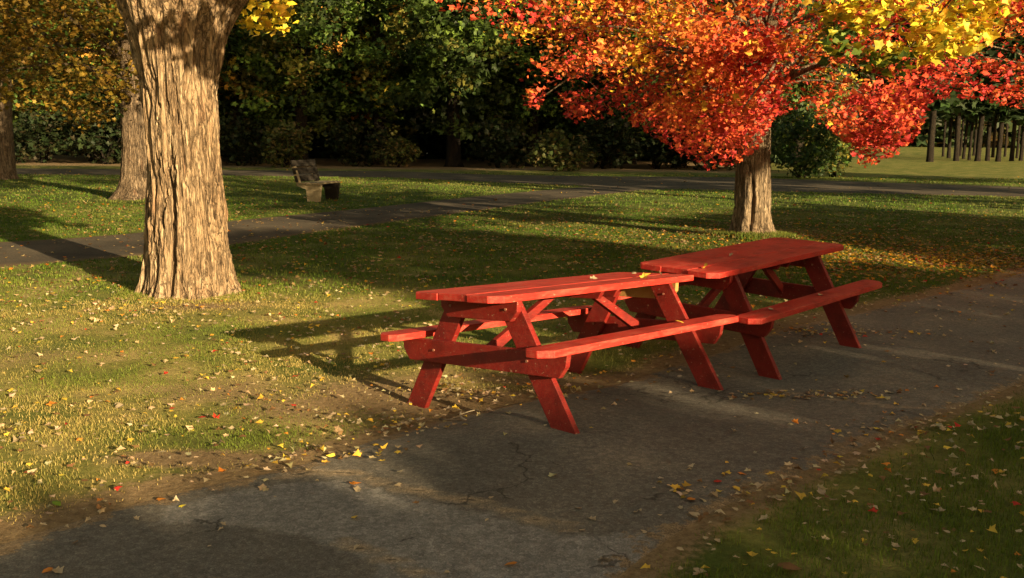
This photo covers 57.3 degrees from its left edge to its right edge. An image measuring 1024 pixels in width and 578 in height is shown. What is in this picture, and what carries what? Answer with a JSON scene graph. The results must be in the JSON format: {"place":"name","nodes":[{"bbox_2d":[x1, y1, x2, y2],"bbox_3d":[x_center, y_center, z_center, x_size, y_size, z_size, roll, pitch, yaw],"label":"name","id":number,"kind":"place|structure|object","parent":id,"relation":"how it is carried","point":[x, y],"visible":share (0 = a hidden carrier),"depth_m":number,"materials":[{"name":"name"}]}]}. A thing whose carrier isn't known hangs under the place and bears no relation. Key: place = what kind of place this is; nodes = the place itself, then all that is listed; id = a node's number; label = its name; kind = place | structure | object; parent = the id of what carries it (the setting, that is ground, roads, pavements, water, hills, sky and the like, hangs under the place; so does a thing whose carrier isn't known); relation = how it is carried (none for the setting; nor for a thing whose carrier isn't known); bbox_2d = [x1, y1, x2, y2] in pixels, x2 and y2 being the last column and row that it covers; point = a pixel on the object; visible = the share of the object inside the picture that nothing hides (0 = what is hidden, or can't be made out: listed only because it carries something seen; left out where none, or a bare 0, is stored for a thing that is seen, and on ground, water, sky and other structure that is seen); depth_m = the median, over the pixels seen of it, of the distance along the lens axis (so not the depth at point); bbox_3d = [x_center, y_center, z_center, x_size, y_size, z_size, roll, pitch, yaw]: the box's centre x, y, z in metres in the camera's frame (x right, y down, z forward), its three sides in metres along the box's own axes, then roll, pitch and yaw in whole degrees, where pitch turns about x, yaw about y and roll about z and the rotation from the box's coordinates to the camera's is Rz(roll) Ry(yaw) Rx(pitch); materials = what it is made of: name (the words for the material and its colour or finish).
{"place":"outdoors","nodes":[
{"label":"outdoors","id":0,"kind":"place"},
{"bbox_2d":[0,146,1023,577],"bbox_3d":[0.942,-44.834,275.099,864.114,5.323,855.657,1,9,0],"label":"ground","id":1,"kind":"structure","parent":0,"point":[904,166],"depth_m":6.72,"materials":[{"name":"green plant"}]},
{"bbox_2d":[11,0,81,160],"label":"woodland tree","id":2,"kind":"object","parent":1,"relation":"on","point":[16,95],"visible":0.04,"depth_m":54.28,"materials":[{"name":"yellow plant"}]},
{"bbox_2d":[12,101,81,162],"bbox_3d":[-26.150,-8.733,52.119,4.040,3.608,4.830,-6,11,-34],"label":"woodland shrub","id":3,"kind":"object","parent":1,"relation":"on","point":[27,127],"visible":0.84,"depth_m":51.60,"materials":[{"name":"green plant"}]},
{"bbox_2d":[0,0,103,179],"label":"maple tree","id":4,"kind":"object","parent":1,"relation":"on","point":[8,170],"visible":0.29,"depth_m":32.70,"materials":[{"name":"orange plant"}]},
{"bbox_2d":[52,500,60,505],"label":"fallen leaf","id":5,"kind":"object","parent":1,"relation":"on","point":[56,502],"visible":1,"depth_m":4.03,"materials":[{"name":"green plant"}]},
{"bbox_2d":[0,0,146,199],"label":"maple tree","id":6,"kind":"object","parent":1,"relation":"on","point":[132,184],"visible":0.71,"depth_m":21.29,"materials":[{"name":"yellow plant"}]},
{"bbox_2d":[34,16,114,158],"bbox_3d":[-27.889,-18.843,63.089,12.818,20.425,10.645,4,10,19],"label":"woodland tree","id":7,"kind":"object","parent":1,"relation":"on","point":[69,124],"depth_m":62.84,"materials":[{"name":"yellow plant"}]},
{"bbox_2d":[32,0,119,160],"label":"woodland tree","id":8,"kind":"object","parent":1,"relation":"on","point":[74,88],"visible":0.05,"depth_m":54.29,"materials":[{"name":"yellow plant"}]},
{"bbox_2d":[53,98,120,163],"bbox_3d":[-22.525,-8.730,51.437,5.232,3.908,4.376,6,11,31],"label":"woodland shrub","id":9,"kind":"object","parent":1,"relation":"on","point":[96,140],"visible":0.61,"depth_m":51.02,"materials":[{"name":"green plant"}]},
{"bbox_2d":[66,2,119,116],"bbox_3d":[-20.631,-15.050,53.259,8.368,16.062,9.443,-8,12,-43],"label":"woodland tree","id":10,"kind":"object","parent":1,"relation":"on","point":[102,94],"depth_m":52.32,"materials":[{"name":"yellow plant"}]},
{"bbox_2d":[95,285,288,309],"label":"grass","id":11,"kind":"structure","parent":1,"relation":"on","point":[126,295],"depth_m":9.15,"materials":[{"name":"green plant"}]},
{"bbox_2d":[115,0,298,300],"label":"maple tree","id":12,"kind":"object","parent":1,"relation":"on","point":[177,48],"visible":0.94,"depth_m":9.07,"materials":[{"name":"brown plant"}]},
{"bbox_2d":[219,108,272,165],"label":"woodland shrub","id":13,"kind":"object","parent":1,"relation":"on","point":[229,129],"visible":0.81,"depth_m":50.99,"materials":[{"name":"green plant"}]},
{"bbox_2d":[217,39,288,159],"bbox_3d":[-18.876,-18.933,64.124,10.268,20.467,12.416,4,10,23],"label":"woodland tree","id":14,"kind":"object","parent":1,"relation":"on","point":[229,110],"visible":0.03,"depth_m":64.95,"materials":[{"name":"green plant"}]},
{"bbox_2d":[217,4,319,162],"bbox_3d":[-16.118,-16.119,55.300,10.388,17.669,9.205,0,9,-2],"label":"woodland tree","id":15,"kind":"object","parent":1,"relation":"on","point":[234,77],"visible":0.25,"depth_m":54.52,"materials":[{"name":"green plant"}]},
{"bbox_2d":[254,119,318,167],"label":"woodland shrub","id":16,"kind":"object","parent":1,"relation":"on","point":[278,153],"visible":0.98,"depth_m":48.60,"materials":[{"name":"green plant"}]},
{"bbox_2d":[225,0,380,159],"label":"woodland tree","id":17,"kind":"object","parent":1,"relation":"on","point":[286,73],"visible":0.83,"depth_m":52.12,"materials":[{"name":"green plant"}]},
{"bbox_2d":[290,159,339,201],"bbox_3d":[-4.952,-2.734,23.693,0.792,1.044,1.300,3,9,14],"label":"park bench","id":18,"kind":"object","parent":1,"relation":"on","point":[314,186],"visible":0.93,"depth_m":23.54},
{"bbox_2d":[0,186,680,266],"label":"footpath","id":19,"kind":"structure","parent":1,"relation":"on","point":[70,249],"depth_m":17.11,"materials":[{"name":"grey asphalt"}]},
{"bbox_2d":[323,113,393,166],"bbox_3d":[-8.570,-8.309,52.461,4.025,3.006,3.366,-4,10,-25],"label":"woodland shrub","id":20,"kind":"object","parent":1,"relation":"on","point":[350,148],"visible":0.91,"depth_m":51.89,"materials":[{"name":"green plant"}]},
{"bbox_2d":[294,0,426,160],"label":"woodland tree","id":21,"kind":"object","parent":1,"relation":"on","point":[364,129],"visible":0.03,"depth_m":63.26,"materials":[{"name":"green plant"}]},
{"bbox_2d":[293,0,465,164],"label":"woodland tree","id":22,"kind":"object","parent":1,"relation":"on","point":[370,82],"visible":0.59,"depth_m":54.06,"materials":[{"name":"green plant"}]},
{"bbox_2d":[371,134,423,166],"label":"woodland shrub","id":23,"kind":"object","parent":1,"relation":"on","point":[405,150],"visible":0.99,"depth_m":51.01,"materials":[{"name":"green plant"}]},
{"bbox_2d":[12,0,864,163],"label":"deep woods","id":24,"kind":"object","parent":1,"relation":"on","point":[433,146],"visible":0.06,"depth_m":71.99,"materials":[{"name":"green plant"}]},
{"bbox_2d":[357,0,533,166],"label":"woodland tree","id":25,"kind":"object","parent":1,"relation":"on","point":[472,55],"visible":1,"depth_m":50.92,"materials":[{"name":"green plant"}]},
{"bbox_2d":[427,1,557,161],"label":"woodland tree","id":26,"kind":"object","parent":1,"relation":"on","point":[506,117],"visible":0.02,"depth_m":64.70,"materials":[{"name":"green plant"}]},
{"bbox_2d":[464,110,535,167],"bbox_3d":[-0.727,-8.386,52.562,3.703,3.307,4.427,3,9,16],"label":"woodland shrub","id":27,"kind":"object","parent":1,"relation":"on","point":[503,149],"visible":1,"depth_m":51.91,"materials":[{"name":"green plant"}]},
{"bbox_2d":[0,201,1023,298],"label":"grass","id":28,"kind":"structure","parent":1,"relation":"on","point":[321,254],"depth_m":14.49,"materials":[{"name":"green plant"}]},
{"bbox_2d":[0,172,1023,212],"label":"grass","id":29,"kind":"structure","parent":1,"relation":"on","point":[504,185],"depth_m":27.72,"materials":[{"name":"green plant"}]},
{"bbox_2d":[0,166,1023,532],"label":"fallen leaves","id":30,"kind":"object","parent":1,"relation":"on","point":[826,264],"depth_m":8.97,"materials":[{"name":"yellow plant"}]},
{"bbox_2d":[460,0,601,165],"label":"woodland tree","id":31,"kind":"object","parent":1,"relation":"on","point":[531,117],"visible":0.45,"depth_m":54.29,"materials":[{"name":"green plant"}]},
{"bbox_2d":[380,272,737,433],"bbox_3d":[0.362,0.340,5.973,1.366,0.772,2.092,3,6,41],"label":"picnic table","id":32,"kind":"object","parent":1,"relation":"on","point":[543,367],"visible":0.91,"depth_m":5.60,"materials":[{"name":"red paint"}]},
{"bbox_2d":[640,272,650,277],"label":"fallen leaf","id":33,"kind":"object","parent":32,"relation":"on","point":[644,275],"visible":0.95,"depth_m":6.24,"materials":[{"name":"yellow plant"}]},
{"bbox_2d":[520,123,597,170],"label":"woodland shrub","id":34,"kind":"object","parent":1,"relation":"on","point":[556,151],"visible":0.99,"depth_m":47.74,"materials":[{"name":"green plant"}]},
{"bbox_2d":[569,110,643,168],"bbox_3d":[5.071,-8.392,52.535,3.871,3.457,4.628,-4,10,-27],"label":"woodland shrub","id":35,"kind":"object","parent":1,"relation":"on","point":[620,150],"visible":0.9,"depth_m":51.80,"materials":[{"name":"green plant"}]},
{"bbox_2d":[527,0,687,167],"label":"woodland tree","id":36,"kind":"object","parent":1,"relation":"on","point":[575,86],"visible":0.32,"depth_m":52.63,"materials":[{"name":"green plant"}]},
{"bbox_2d":[554,5,671,163],"bbox_3d":[7.986,-18.597,63.962,12.818,20.425,10.645,-3,10,-22],"label":"woodland tree","id":37,"kind":"object","parent":1,"relation":"on","point":[635,161],"depth_m":64.81,"materials":[{"name":"green plant"}]},
{"bbox_2d":[625,117,689,168],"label":"woodland shrub","id":38,"kind":"object","parent":1,"relation":"on","point":[662,152],"visible":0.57,"depth_m":52.97,"materials":[{"name":"green plant"}]},
{"bbox_2d":[624,0,729,167],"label":"woodland tree","id":39,"kind":"object","parent":1,"relation":"on","point":[676,76],"visible":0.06,"depth_m":53.98,"materials":[{"name":"green plant"}]},
{"bbox_2d":[694,568,706,572],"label":"fallen leaf","id":40,"kind":"object","parent":1,"relation":"on","point":[699,570],"visible":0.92,"depth_m":3.45,"materials":[{"name":"beige plant"}]},
{"bbox_2d":[671,110,736,170],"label":"tree leaves","id":41,"kind":"object","parent":1,"relation":"on","point":[698,165],"visible":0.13,"depth_m":51.79,"materials":[{"name":"green plant"}]},
{"bbox_2d":[435,0,1023,233],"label":"maple tree","id":42,"kind":"object","parent":1,"relation":"on","point":[742,56],"visible":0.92,"depth_m":13.37,"materials":[{"name":"red plant"}]},
{"bbox_2d":[711,109,791,168],"bbox_3d":[13.611,-9.091,55.227,5.635,4.209,4.713,1,9,2],"label":"woodland shrub","id":43,"kind":"object","parent":1,"relation":"on","point":[776,120],"visible":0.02,"depth_m":55.33,"materials":[{"name":"green plant"}]},
{"bbox_2d":[747,551,757,555],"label":"fallen leaf","id":44,"kind":"object","parent":1,"relation":"on","point":[751,553],"visible":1,"depth_m":3.58,"materials":[{"name":"plant"}]},
{"bbox_2d":[759,514,767,519],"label":"fallen leaf","id":45,"kind":"object","parent":1,"relation":"on","point":[762,517],"visible":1,"depth_m":3.92,"materials":[{"name":"beige plant"}]},
{"bbox_2d":[690,0,847,131],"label":"woodland tree","id":46,"kind":"object","parent":1,"relation":"on","point":[801,104],"visible":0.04,"depth_m":56.19,"materials":[{"name":"green plant"}]},
{"bbox_2d":[777,562,801,569],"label":"fallen leaf","id":47,"kind":"object","parent":1,"relation":"on","point":[788,565],"visible":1,"depth_m":3.47,"materials":[{"name":"brown plant"}]},
{"bbox_2d":[770,103,843,177],"bbox_3d":[13.138,-6.746,42.383,3.714,3.570,3.457,1,9,0],"label":"garden shrub","id":48,"kind":"object","parent":1,"relation":"on","point":[813,150],"visible":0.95,"depth_m":42.10,"materials":[{"name":"green plant"}]},
{"bbox_2d":[772,0,861,166],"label":"woodland tree","id":49,"kind":"object","parent":1,"relation":"on","point":[804,85],"visible":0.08,"depth_m":58.36,"materials":[{"name":"green plant"}]},
{"bbox_2d":[807,95,861,176],"bbox_3d":[14.853,-7.032,43.377,2.265,3.830,2.395,-8,12,-42],"label":"garden shrub","id":50,"kind":"object","parent":1,"relation":"on","point":[843,151],"visible":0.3,"depth_m":43.23,"materials":[{"name":"green plant"}]},
{"bbox_2d":[800,0,1022,82],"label":"maple tree","id":51,"kind":"object","parent":1,"relation":"on","point":[940,27],"visible":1,"depth_m":9.27,"materials":[{"name":"yellow plant"}]},
{"bbox_2d":[840,2,1021,147],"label":"distant woods","id":52,"kind":"object","parent":1,"relation":"on","point":[920,139],"visible":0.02,"depth_m":163.57,"materials":[{"name":"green plant"}]},
{"bbox_2d":[895,6,985,161],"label":"pine tree","id":53,"kind":"object","parent":1,"relation":"on","point":[938,105],"visible":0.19,"depth_m":81.19,"materials":[{"name":"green plant"}]},
{"bbox_2d":[928,110,965,156],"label":"pine tree","id":54,"kind":"object","parent":1,"relation":"on","point":[944,135],"visible":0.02,"depth_m":102.56,"materials":[{"name":"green plant"}]},
{"bbox_2d":[946,110,952,157],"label":"pine tree","id":55,"kind":"object","parent":1,"relation":"on","point":[949,138],"visible":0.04,"depth_m":97.66,"materials":[{"name":"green plant"}]},
{"bbox_2d":[947,115,964,155],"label":"pine tree","id":56,"kind":"object","parent":1,"relation":"on","point":[961,136],"visible":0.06,"depth_m":106.46,"materials":[{"name":"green plant"}]},
{"bbox_2d":[962,119,968,158],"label":"pine tree","id":57,"kind":"object","parent":1,"relation":"on","point":[965,140],"visible":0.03,"depth_m":94.65,"materials":[{"name":"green plant"}]},
{"bbox_2d":[923,0,1008,160],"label":"pine tree","id":58,"kind":"object","parent":1,"relation":"on","point":[965,104],"visible":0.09,"depth_m":85.62,"materials":[{"name":"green plant"}]},
{"bbox_2d":[967,122,973,159],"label":"pine tree","id":59,"kind":"object","parent":1,"relation":"on","point":[970,142],"visible":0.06,"depth_m":90.70,"materials":[{"name":"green plant"}]},
{"bbox_2d":[964,118,977,155],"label":"pine tree","id":60,"kind":"object","parent":1,"relation":"on","point":[975,137],"visible":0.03,"depth_m":108.47,"materials":[{"name":"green plant"}]},
{"bbox_2d":[962,5,1023,160],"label":"pine tree","id":61,"kind":"object","parent":1,"relation":"on","point":[980,116],"visible":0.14,"depth_m":84.97,"materials":[{"name":"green plant"}]},
{"bbox_2d":[979,51,1018,160],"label":"pine tree","id":62,"kind":"object","parent":1,"relation":"on","point":[988,142],"visible":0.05,"depth_m":88.69,"materials":[{"name":"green plant"}]},
{"bbox_2d":[991,114,1008,157],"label":"pine tree","id":63,"kind":"object","parent":1,"relation":"on","point":[994,137],"visible":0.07,"depth_m":101.51,"materials":[{"name":"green plant"}]},
{"bbox_2d":[979,0,1023,161],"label":"pine tree","id":64,"kind":"object","parent":1,"relation":"on","point":[1012,114],"visible":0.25,"depth_m":84.49,"materials":[{"name":"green plant"}]},
{"bbox_2d":[992,115,1012,156],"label":"pine tree","id":65,"kind":"object","parent":1,"relation":"on","point":[1006,137],"visible":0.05,"depth_m":105.40,"materials":[{"name":"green plant"}]},
{"bbox_2d":[1006,108,1020,157],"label":"pine tree","id":66,"kind":"object","parent":1,"relation":"on","point":[1018,141],"visible":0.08,"depth_m":99.62,"materials":[{"name":"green plant"}]},
{"bbox_2d":[1005,99,1023,160],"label":"pine tree","id":67,"kind":"object","parent":1,"relation":"on","point":[1013,139],"visible":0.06,"depth_m":88.64,"materials":[{"name":"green plant"}]},
{"bbox_2d":[1017,121,1023,160],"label":"pine tree","id":68,"kind":"object","parent":1,"relation":"on","point":[1021,152],"visible":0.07,"depth_m":90.77,"materials":[{"name":"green plant"}]},
{"bbox_2d":[0,273,1023,577],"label":"path","id":69,"kind":"structure","parent":0,"point":[292,523],"depth_m":4.41,"materials":[{"name":"grey asphalt"}]},
{"bbox_2d":[42,567,52,572],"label":"fallen leaf","id":70,"kind":"object","parent":69,"relation":"on","point":[47,569],"visible":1,"depth_m":3.42,"materials":[{"name":"orange plant"}]},
{"bbox_2d":[52,566,63,572],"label":"fallen leaf","id":71,"kind":"object","parent":69,"relation":"on","point":[58,569],"visible":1,"depth_m":3.42,"materials":[{"name":"beige plant"}]},
{"bbox_2d":[353,486,360,491],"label":"fallen leaf","id":72,"kind":"object","parent":69,"relation":"on","point":[357,488],"visible":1,"depth_m":4.22,"materials":[{"name":"beige plant"}]},
{"bbox_2d":[439,414,467,420],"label":"twig","id":73,"kind":"object","parent":69,"relation":"on","point":[451,419],"visible":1,"depth_m":5.39,"materials":[{"name":"brown wood"}]},
{"bbox_2d":[459,409,478,418],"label":"twig","id":74,"kind":"object","parent":69,"relation":"on","point":[460,413],"visible":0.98,"depth_m":5.55,"materials":[{"name":"brown wood"}]},
{"bbox_2d":[689,512,699,516],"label":"fallen leaf","id":75,"kind":"object","parent":69,"relation":"on","point":[696,514],"visible":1,"depth_m":3.94,"materials":[{"name":"beige plant"}]},
{"bbox_2d":[698,513,705,521],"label":"fallen leaf","id":76,"kind":"object","parent":69,"relation":"on","point":[700,517],"visible":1,"depth_m":3.89,"materials":[{"name":"brown plant"}]},
{"bbox_2d":[617,237,881,379],"bbox_3d":[1.828,0.100,7.319,1.936,0.772,1.446,-11,15,-43],"label":"picnic table","id":77,"kind":"object","parent":69,"relation":"on","point":[732,278],"visible":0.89,"depth_m":7.04,"materials":[{"name":"red paint"}]},
{"bbox_2d":[16,168,1023,196],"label":"road","id":78,"kind":"structure","parent":0,"point":[781,185],"depth_m":36.49,"materials":[{"name":"grey asphalt"}]},
{"bbox_2d":[701,229,811,240],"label":"grass","id":79,"kind":"structure","parent":0,"point":[756,235],"depth_m":14.97,"materials":[{"name":"green plant"}]}
]}

